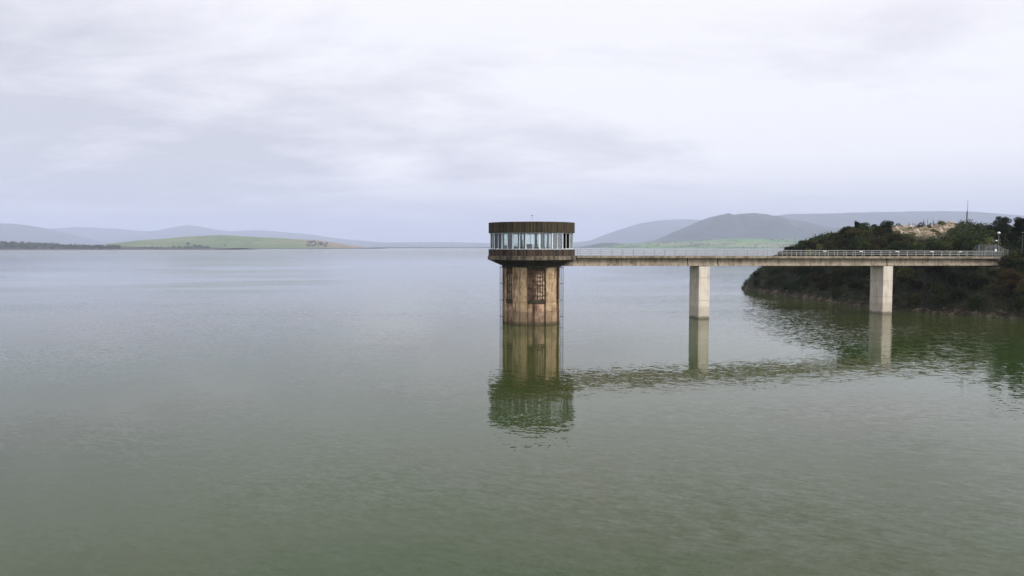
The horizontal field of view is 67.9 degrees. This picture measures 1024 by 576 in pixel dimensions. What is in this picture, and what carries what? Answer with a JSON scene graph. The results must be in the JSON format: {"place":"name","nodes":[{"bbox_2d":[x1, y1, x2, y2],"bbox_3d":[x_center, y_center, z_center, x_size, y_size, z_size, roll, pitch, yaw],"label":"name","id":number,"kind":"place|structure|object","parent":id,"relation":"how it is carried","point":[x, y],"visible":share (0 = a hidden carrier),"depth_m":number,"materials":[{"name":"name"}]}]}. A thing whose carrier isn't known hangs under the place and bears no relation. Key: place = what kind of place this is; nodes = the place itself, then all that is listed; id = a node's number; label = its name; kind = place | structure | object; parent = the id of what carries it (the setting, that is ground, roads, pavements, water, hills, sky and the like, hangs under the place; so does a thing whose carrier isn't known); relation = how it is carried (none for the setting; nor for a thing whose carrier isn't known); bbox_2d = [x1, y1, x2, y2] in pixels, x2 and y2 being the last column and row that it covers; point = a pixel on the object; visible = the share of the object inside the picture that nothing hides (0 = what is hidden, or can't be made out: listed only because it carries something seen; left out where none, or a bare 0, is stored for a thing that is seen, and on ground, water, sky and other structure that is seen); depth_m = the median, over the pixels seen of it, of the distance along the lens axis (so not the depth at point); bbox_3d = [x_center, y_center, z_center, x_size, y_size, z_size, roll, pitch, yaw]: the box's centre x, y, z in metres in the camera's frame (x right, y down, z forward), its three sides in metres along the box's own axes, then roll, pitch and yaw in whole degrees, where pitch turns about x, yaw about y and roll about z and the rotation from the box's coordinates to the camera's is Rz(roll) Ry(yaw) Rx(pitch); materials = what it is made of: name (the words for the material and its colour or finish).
{"place":"outdoors","nodes":[
{"label":"outdoors","id":0,"kind":"place"},
{"bbox_2d":[0,223,111,245],"bbox_3d":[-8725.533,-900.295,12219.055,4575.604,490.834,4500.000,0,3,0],"label":"hills","id":1,"kind":"structure","parent":0,"point":[17,233],"depth_m":11990.92,"materials":[{"name":"grey"}]},
{"bbox_2d":[0,243,248,249],"bbox_3d":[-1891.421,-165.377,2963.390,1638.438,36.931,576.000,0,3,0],"label":"shore","id":2,"kind":"structure","parent":0,"point":[17,247],"depth_m":2806.93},
{"bbox_2d":[0,240,120,248],"bbox_3d":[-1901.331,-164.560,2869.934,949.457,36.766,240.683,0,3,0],"label":"woods","id":3,"kind":"object","parent":2,"relation":"on","point":[71,246],"visible":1,"depth_m":2854.47,"materials":[{"name":"green plant"}]},
{"bbox_2d":[93,235,370,248],"bbox_3d":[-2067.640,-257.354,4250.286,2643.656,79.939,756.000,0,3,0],"label":"hills","id":4,"kind":"structure","parent":0,"point":[218,241],"depth_m":4094.36,"materials":[{"name":"green plant"}]},
{"bbox_2d":[306,240,327,246],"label":"woods","id":5,"kind":"object","parent":4,"relation":"on","point":[320,242],"visible":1,"depth_m":4112.09,"materials":[{"name":"green plant"}]},
{"bbox_2d":[50,225,550,246],"bbox_3d":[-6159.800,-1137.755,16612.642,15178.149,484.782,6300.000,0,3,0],"label":"hills","id":6,"kind":"structure","parent":0,"point":[108,235],"depth_m":15793.15,"materials":[{"name":"grey"}]},
{"bbox_2d":[371,247,550,247],"bbox_3d":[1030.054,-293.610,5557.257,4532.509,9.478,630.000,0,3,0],"label":"shore","id":7,"kind":"structure","parent":0,"point":[433,247],"depth_m":5549.87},
{"bbox_2d":[0,248,1023,575],"bbox_3d":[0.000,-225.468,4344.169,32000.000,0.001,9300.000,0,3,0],"label":"water","id":8,"kind":"structure","parent":0,"point":[314,412],"depth_m":52.57,"materials":[{"name":"green liquid"}]},
{"bbox_2d":[488,215,575,324],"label":"intake tower","id":9,"kind":"structure","parent":8,"relation":"in","point":[531,283],"depth_m":119.53,"materials":[{"name":"concrete"}]},
{"bbox_2d":[490,233,493,248],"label":"window","id":10,"kind":"structure","parent":9,"relation":"in","point":[491,234],"depth_m":121.59,"materials":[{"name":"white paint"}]},
{"bbox_2d":[494,233,500,248],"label":"window","id":11,"kind":"structure","parent":9,"relation":"in","point":[497,237],"depth_m":119.72,"materials":[{"name":"white paint"}]},
{"bbox_2d":[501,233,507,248],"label":"window","id":12,"kind":"structure","parent":9,"relation":"in","point":[501,233],"depth_m":118.62,"materials":[{"name":"white paint"}]},
{"bbox_2d":[512,232,524,248],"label":"window","id":13,"kind":"structure","parent":9,"relation":"in","point":[512,232],"depth_m":117.37,"materials":[{"name":"white paint"}]},
{"bbox_2d":[525,232,538,248],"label":"window","id":14,"kind":"structure","parent":9,"relation":"in","point":[525,232],"depth_m":116.74,"materials":[{"name":"white paint"}]},
{"bbox_2d":[539,232,548,248],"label":"window","id":15,"kind":"structure","parent":9,"relation":"in","point":[539,232],"depth_m":116.94,"materials":[{"name":"white paint"}]},
{"bbox_2d":[551,232,557,248],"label":"window","id":16,"kind":"structure","parent":9,"relation":"in","point":[551,232],"depth_m":117.49,"materials":[{"name":"white paint"}]},
{"bbox_2d":[562,233,568,248],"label":"window","id":17,"kind":"structure","parent":9,"relation":"in","point":[565,237],"depth_m":119.41,"materials":[{"name":"white paint"}]},
{"bbox_2d":[569,233,572,248],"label":"window","id":18,"kind":"structure","parent":9,"relation":"in","point":[570,234],"depth_m":121.04,"materials":[{"name":"white paint"}]},
{"bbox_2d":[0,0,1023,243],"label":"sky","id":19,"kind":"structure","parent":0,"point":[361,120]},
{"bbox_2d":[526,244,531,248],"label":"control cabinet","id":20,"kind":"object","parent":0,"point":[528,246],"visible":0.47,"depth_m":118.01,"materials":[{"name":"metal"}]},
{"bbox_2d":[578,243,622,247],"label":"hills","id":21,"kind":"structure","parent":0,"point":[601,245],"depth_m":6174.37,"materials":[{"name":"grey"}]},
{"bbox_2d":[573,219,699,246],"bbox_3d":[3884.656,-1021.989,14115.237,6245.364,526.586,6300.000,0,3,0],"label":"mountain","id":22,"kind":"structure","parent":0,"point":[644,232],"depth_m":13249.37,"materials":[{"name":"grey"}]},
{"bbox_2d":[597,238,801,247],"bbox_3d":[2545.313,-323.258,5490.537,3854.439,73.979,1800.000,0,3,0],"label":"fields","id":23,"kind":"structure","parent":0,"point":[745,243],"depth_m":5121.61,"materials":[{"name":"green plant"}]},
{"bbox_2d":[643,213,841,242],"bbox_3d":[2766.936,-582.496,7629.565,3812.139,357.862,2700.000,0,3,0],"label":"mountain","id":24,"kind":"structure","parent":0,"point":[746,225],"depth_m":7194.08,"materials":[{"name":"grey"}]},
{"bbox_2d":[741,223,1023,319],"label":"river bank","id":25,"kind":"structure","parent":0,"point":[968,311],"depth_m":151.47,"materials":[{"name":"green plant"}]},
{"bbox_2d":[764,280,771,286],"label":"shrub","id":26,"kind":"object","parent":25,"relation":"on","point":[767,282],"visible":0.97,"depth_m":204.11,"materials":[{"name":"green plant"}]},
{"bbox_2d":[764,267,775,275],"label":"shrub","id":27,"kind":"object","parent":25,"relation":"on","point":[770,272],"visible":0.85,"depth_m":207.50,"materials":[{"name":"green plant"}]},
{"bbox_2d":[773,266,784,272],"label":"shrub","id":28,"kind":"object","parent":25,"relation":"on","point":[778,269],"visible":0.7,"depth_m":204.23,"materials":[{"name":"green plant"}]},
{"bbox_2d":[561,249,1001,318],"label":"walkway bridge","id":29,"kind":"structure","parent":25,"relation":"on","point":[881,277],"depth_m":133.61,"materials":[{"name":"concrete"}]},
{"bbox_2d":[972,245,1002,259],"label":"security gate","id":30,"kind":"structure","parent":29,"relation":"attached to","point":[987,250],"depth_m":146.79,"materials":[{"name":"metal"}]},
{"bbox_2d":[985,246,1006,256],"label":"approach fence","id":31,"kind":"object","parent":29,"relation":"on","point":[994,250],"visible":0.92,"depth_m":144.06,"materials":[{"name":"metal"}]},
{"bbox_2d":[785,246,795,255],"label":"shrub","id":32,"kind":"object","parent":25,"relation":"on","point":[789,248],"visible":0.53,"depth_m":208.61,"materials":[{"name":"green plant"}]},
{"bbox_2d":[785,266,803,275],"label":"shrub","id":33,"kind":"object","parent":25,"relation":"on","point":[793,270],"visible":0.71,"depth_m":194.83,"materials":[{"name":"green plant"}]},
{"bbox_2d":[794,246,803,254],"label":"shrub","id":34,"kind":"object","parent":25,"relation":"on","point":[799,248],"visible":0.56,"depth_m":206.00,"materials":[{"name":"green plant"}]},
{"bbox_2d":[797,266,810,275],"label":"shrub","id":35,"kind":"object","parent":25,"relation":"on","point":[806,269],"visible":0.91,"depth_m":190.01,"materials":[{"name":"green plant"}]},
{"bbox_2d":[801,241,816,251],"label":"shrub","id":36,"kind":"object","parent":25,"relation":"on","point":[811,245],"visible":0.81,"depth_m":201.17,"materials":[{"name":"green plant"}]},
{"bbox_2d":[812,266,825,274],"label":"shrub","id":37,"kind":"object","parent":25,"relation":"on","point":[817,269],"visible":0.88,"depth_m":184.40,"materials":[{"name":"green plant"}]},
{"bbox_2d":[815,281,830,290],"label":"shrub","id":38,"kind":"object","parent":25,"relation":"on","point":[821,285],"visible":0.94,"depth_m":175.82,"materials":[{"name":"green plant"}]},
{"bbox_2d":[824,239,838,248],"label":"shrub","id":39,"kind":"object","parent":25,"relation":"on","point":[828,245],"visible":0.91,"depth_m":193.61,"materials":[{"name":"green plant"}]},
{"bbox_2d":[831,288,840,297],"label":"shrub","id":40,"kind":"object","parent":25,"relation":"on","point":[837,290],"visible":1,"depth_m":168.01,"materials":[{"name":"green plant"}]},
{"bbox_2d":[830,234,843,241],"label":"shrub","id":41,"kind":"object","parent":25,"relation":"on","point":[838,237],"visible":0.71,"depth_m":194.91,"materials":[{"name":"green plant"}]},
{"bbox_2d":[830,266,845,274],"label":"shrub","id":42,"kind":"object","parent":25,"relation":"on","point":[840,268],"visible":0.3,"depth_m":176.19,"materials":[{"name":"green plant"}]},
{"bbox_2d":[831,248,845,255],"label":"shrub","id":43,"kind":"object","parent":25,"relation":"on","point":[839,254],"visible":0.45,"depth_m":185.37,"materials":[{"name":"green plant"}]},
{"bbox_2d":[837,240,848,247],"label":"shrub","id":44,"kind":"object","parent":25,"relation":"on","point":[843,242],"visible":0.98,"depth_m":190.24,"materials":[{"name":"green plant"}]},
{"bbox_2d":[838,226,851,237],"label":"shrub","id":45,"kind":"object","parent":25,"relation":"on","point":[843,230],"visible":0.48,"depth_m":198.50,"materials":[{"name":"green plant"}]},
{"bbox_2d":[842,266,853,276],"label":"shrub","id":46,"kind":"object","parent":25,"relation":"on","point":[848,271],"visible":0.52,"depth_m":170.53,"materials":[{"name":"green plant"}]},
{"bbox_2d":[844,246,856,255],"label":"shrub","id":47,"kind":"object","parent":25,"relation":"on","point":[848,248],"visible":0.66,"depth_m":181.65,"materials":[{"name":"green plant"}]},
{"bbox_2d":[844,228,863,238],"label":"shrub","id":48,"kind":"object","parent":25,"relation":"on","point":[850,233],"visible":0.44,"depth_m":192.15,"materials":[{"name":"green plant"}]},
{"bbox_2d":[850,279,869,289],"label":"shrub","id":49,"kind":"object","parent":25,"relation":"on","point":[859,283],"visible":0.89,"depth_m":161.94,"materials":[{"name":"green plant"}]},
{"bbox_2d":[851,266,870,277],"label":"shrub","id":50,"kind":"object","parent":25,"relation":"on","point":[859,271],"visible":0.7,"depth_m":166.00,"materials":[{"name":"green plant"}]},
{"bbox_2d":[851,235,871,246],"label":"shrub","id":51,"kind":"object","parent":25,"relation":"on","point":[859,238],"visible":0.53,"depth_m":185.26,"materials":[{"name":"green plant"}]},
{"bbox_2d":[855,240,870,254],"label":"shrub","id":52,"kind":"object","parent":25,"relation":"on","point":[860,245],"visible":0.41,"depth_m":179.08,"materials":[{"name":"green plant"}]},
{"bbox_2d":[854,230,871,239],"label":"shrub","id":53,"kind":"object","parent":25,"relation":"on","point":[864,233],"visible":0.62,"depth_m":188.24,"materials":[{"name":"green plant"}]},
{"bbox_2d":[858,225,869,232],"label":"shrub","id":54,"kind":"object","parent":25,"relation":"on","point":[862,227],"visible":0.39,"depth_m":200.10,"materials":[{"name":"green plant"}]},
{"bbox_2d":[863,283,869,293],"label":"shrub","id":55,"kind":"object","parent":25,"relation":"on","point":[866,285],"visible":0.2,"depth_m":157.81,"materials":[{"name":"green plant"}]},
{"bbox_2d":[860,243,881,255],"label":"shrub","id":56,"kind":"object","parent":25,"relation":"on","point":[867,248],"visible":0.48,"depth_m":172.46,"materials":[{"name":"green plant"}]},
{"bbox_2d":[872,247,880,255],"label":"shrub","id":57,"kind":"object","parent":25,"relation":"on","point":[875,249],"visible":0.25,"depth_m":169.19,"materials":[{"name":"green plant"}]},
{"bbox_2d":[868,237,887,244],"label":"shrub","id":58,"kind":"object","parent":25,"relation":"on","point":[879,240],"visible":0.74,"depth_m":182.15,"materials":[{"name":"green plant"}]},
{"bbox_2d":[871,228,885,236],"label":"shrub","id":59,"kind":"object","parent":25,"relation":"on","point":[880,231],"visible":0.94,"depth_m":190.66,"materials":[{"name":"green plant"}]},
{"bbox_2d":[743,219,1023,315],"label":"undergrowth","id":60,"kind":"object","parent":25,"relation":"on","point":[970,233],"visible":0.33,"depth_m":167.42,"materials":[{"name":"green plant"}]},
{"bbox_2d":[879,247,893,255],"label":"shrub","id":61,"kind":"object","parent":25,"relation":"on","point":[885,249],"visible":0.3,"depth_m":165.82,"materials":[{"name":"green plant"}]},
{"bbox_2d":[880,220,893,232],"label":"shrub","id":62,"kind":"object","parent":25,"relation":"on","point":[888,225],"visible":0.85,"depth_m":194.71,"materials":[{"name":"green plant"}]},
{"bbox_2d":[886,241,895,252],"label":"shrub","id":63,"kind":"object","parent":25,"relation":"on","point":[889,246],"visible":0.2,"depth_m":170.46,"materials":[{"name":"green plant"}]},
{"bbox_2d":[886,234,902,240],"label":"shrub","id":64,"kind":"object","parent":25,"relation":"on","point":[894,235],"visible":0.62,"depth_m":181.86,"materials":[{"name":"green plant"}]},
{"bbox_2d":[886,238,902,244],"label":"shrub","id":65,"kind":"object","parent":25,"relation":"on","point":[891,240],"visible":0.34,"depth_m":177.84,"materials":[{"name":"green plant"}]},
{"bbox_2d":[892,281,897,293],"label":"shrub","id":66,"kind":"object","parent":25,"relation":"on","point":[895,283],"visible":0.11,"depth_m":152.15,"materials":[{"name":"green plant"}]},
{"bbox_2d":[891,240,910,253],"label":"shrub","id":67,"kind":"object","parent":25,"relation":"on","point":[901,245],"visible":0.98,"depth_m":165.11,"materials":[{"name":"green plant"}]},
{"bbox_2d":[894,267,913,283],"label":"shrub","id":68,"kind":"object","parent":25,"relation":"on","point":[903,274],"visible":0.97,"depth_m":152.06,"materials":[{"name":"green plant"}]},
{"bbox_2d":[907,232,915,238],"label":"shrub","id":69,"kind":"object","parent":25,"relation":"on","point":[910,235],"visible":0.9,"depth_m":180.97,"materials":[{"name":"green plant"}]},
{"bbox_2d":[907,243,922,252],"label":"shrub","id":70,"kind":"object","parent":25,"relation":"on","point":[913,248],"visible":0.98,"depth_m":163.17,"materials":[{"name":"green plant"}]},
{"bbox_2d":[907,278,923,290],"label":"shrub","id":71,"kind":"object","parent":25,"relation":"on","point":[915,285],"visible":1,"depth_m":148.10,"materials":[{"name":"green plant"}]},
{"bbox_2d":[925,242,935,248],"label":"shrub","id":72,"kind":"object","parent":25,"relation":"on","point":[929,244],"visible":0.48,"depth_m":164.22,"materials":[{"name":"green plant"}]},
{"bbox_2d":[921,266,949,272],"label":"shrub","id":73,"kind":"object","parent":25,"relation":"on","point":[936,268],"visible":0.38,"depth_m":149.92,"materials":[{"name":"green plant"}]},
{"bbox_2d":[929,246,946,255],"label":"shrub","id":74,"kind":"object","parent":25,"relation":"on","point":[938,250],"visible":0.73,"depth_m":154.85,"materials":[{"name":"green plant"}]},
{"bbox_2d":[933,242,946,247],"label":"shrub","id":75,"kind":"object","parent":25,"relation":"on","point":[940,243],"visible":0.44,"depth_m":161.09,"materials":[{"name":"green plant"}]},
{"bbox_2d":[950,289,966,300],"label":"shrub","id":76,"kind":"object","parent":25,"relation":"on","point":[956,293],"visible":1,"depth_m":138.95,"materials":[{"name":"green plant"}]},
{"bbox_2d":[951,240,965,251],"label":"shrub","id":77,"kind":"object","parent":25,"relation":"on","point":[957,245],"visible":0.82,"depth_m":155.05,"materials":[{"name":"green plant"}]},
{"bbox_2d":[958,236,971,242],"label":"shrub","id":78,"kind":"object","parent":25,"relation":"on","point":[962,238],"visible":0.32,"depth_m":158.87,"materials":[{"name":"green plant"}]},
{"bbox_2d":[966,205,967,230],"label":"radio mast","id":79,"kind":"object","parent":25,"relation":"on","point":[966,217],"visible":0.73,"depth_m":187.29,"materials":[{"name":"grey metal"}]},
{"bbox_2d":[960,239,984,253],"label":"shrub","id":80,"kind":"object","parent":25,"relation":"on","point":[971,245],"visible":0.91,"depth_m":151.78,"materials":[{"name":"green plant"}]},
{"bbox_2d":[967,296,984,308],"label":"shrub","id":81,"kind":"object","parent":25,"relation":"on","point":[974,300],"visible":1,"depth_m":135.42,"materials":[{"name":"green plant"}]},
{"bbox_2d":[965,273,989,290],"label":"shrub","id":82,"kind":"object","parent":25,"relation":"on","point":[975,278],"visible":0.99,"depth_m":139.03,"materials":[{"name":"green plant"}]},
{"bbox_2d":[979,236,1000,248],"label":"shrub","id":83,"kind":"object","parent":25,"relation":"on","point":[991,243],"visible":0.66,"depth_m":155.72,"materials":[{"name":"green plant"}]},
{"bbox_2d":[988,270,996,274],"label":"shrub","id":84,"kind":"object","parent":25,"relation":"on","point":[991,272],"visible":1,"depth_m":140.61,"materials":[{"name":"green plant"}]},
{"bbox_2d":[990,234,1004,245],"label":"shrub","id":85,"kind":"object","parent":25,"relation":"on","point":[996,236],"visible":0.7,"depth_m":157.10,"materials":[{"name":"green plant"}]},
{"bbox_2d":[992,216,1011,234],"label":"evergreen tree","id":86,"kind":"object","parent":25,"relation":"on","point":[1003,226],"visible":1,"depth_m":164.75,"materials":[{"name":"green plant"}]},
{"bbox_2d":[995,268,1020,289],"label":"bush","id":87,"kind":"object","parent":25,"relation":"on","point":[1005,274],"visible":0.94,"depth_m":133.49,"materials":[{"name":"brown plant"}]},
{"bbox_2d":[998,254,1023,267],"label":"shrub","id":88,"kind":"object","parent":25,"relation":"on","point":[1004,263],"visible":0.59,"depth_m":140.07,"materials":[{"name":"green plant"}]},
{"bbox_2d":[1006,231,1019,243],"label":"evergreen tree","id":89,"kind":"object","parent":25,"relation":"on","point":[1011,236],"visible":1,"depth_m":157.09,"materials":[{"name":"green plant"}]},
{"bbox_2d":[1010,257,1023,273],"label":"shrub","id":90,"kind":"object","parent":25,"relation":"on","point":[1019,267],"visible":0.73,"depth_m":136.52,"materials":[{"name":"green plant"}]},
{"bbox_2d":[1010,217,1023,236],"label":"evergreen tree","id":91,"kind":"object","parent":25,"relation":"on","point":[1019,225],"visible":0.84,"depth_m":159.17,"materials":[{"name":"green plant"}]},
{"bbox_2d":[1012,278,1023,297],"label":"tree","id":92,"kind":"object","parent":25,"relation":"on","point":[1020,288],"visible":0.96,"depth_m":129.87,"materials":[{"name":"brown plant"}]},
{"bbox_2d":[1012,237,1023,248],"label":"shrub","id":93,"kind":"object","parent":25,"relation":"on","point":[1019,242],"visible":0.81,"depth_m":156.62,"materials":[{"name":"green plant"}]},
{"bbox_2d":[778,211,1023,228],"bbox_3d":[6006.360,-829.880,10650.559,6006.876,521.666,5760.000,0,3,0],"label":"mountain","id":94,"kind":"structure","parent":0,"point":[842,220],"depth_m":10086.43,"materials":[{"name":"grey"}]}
]}

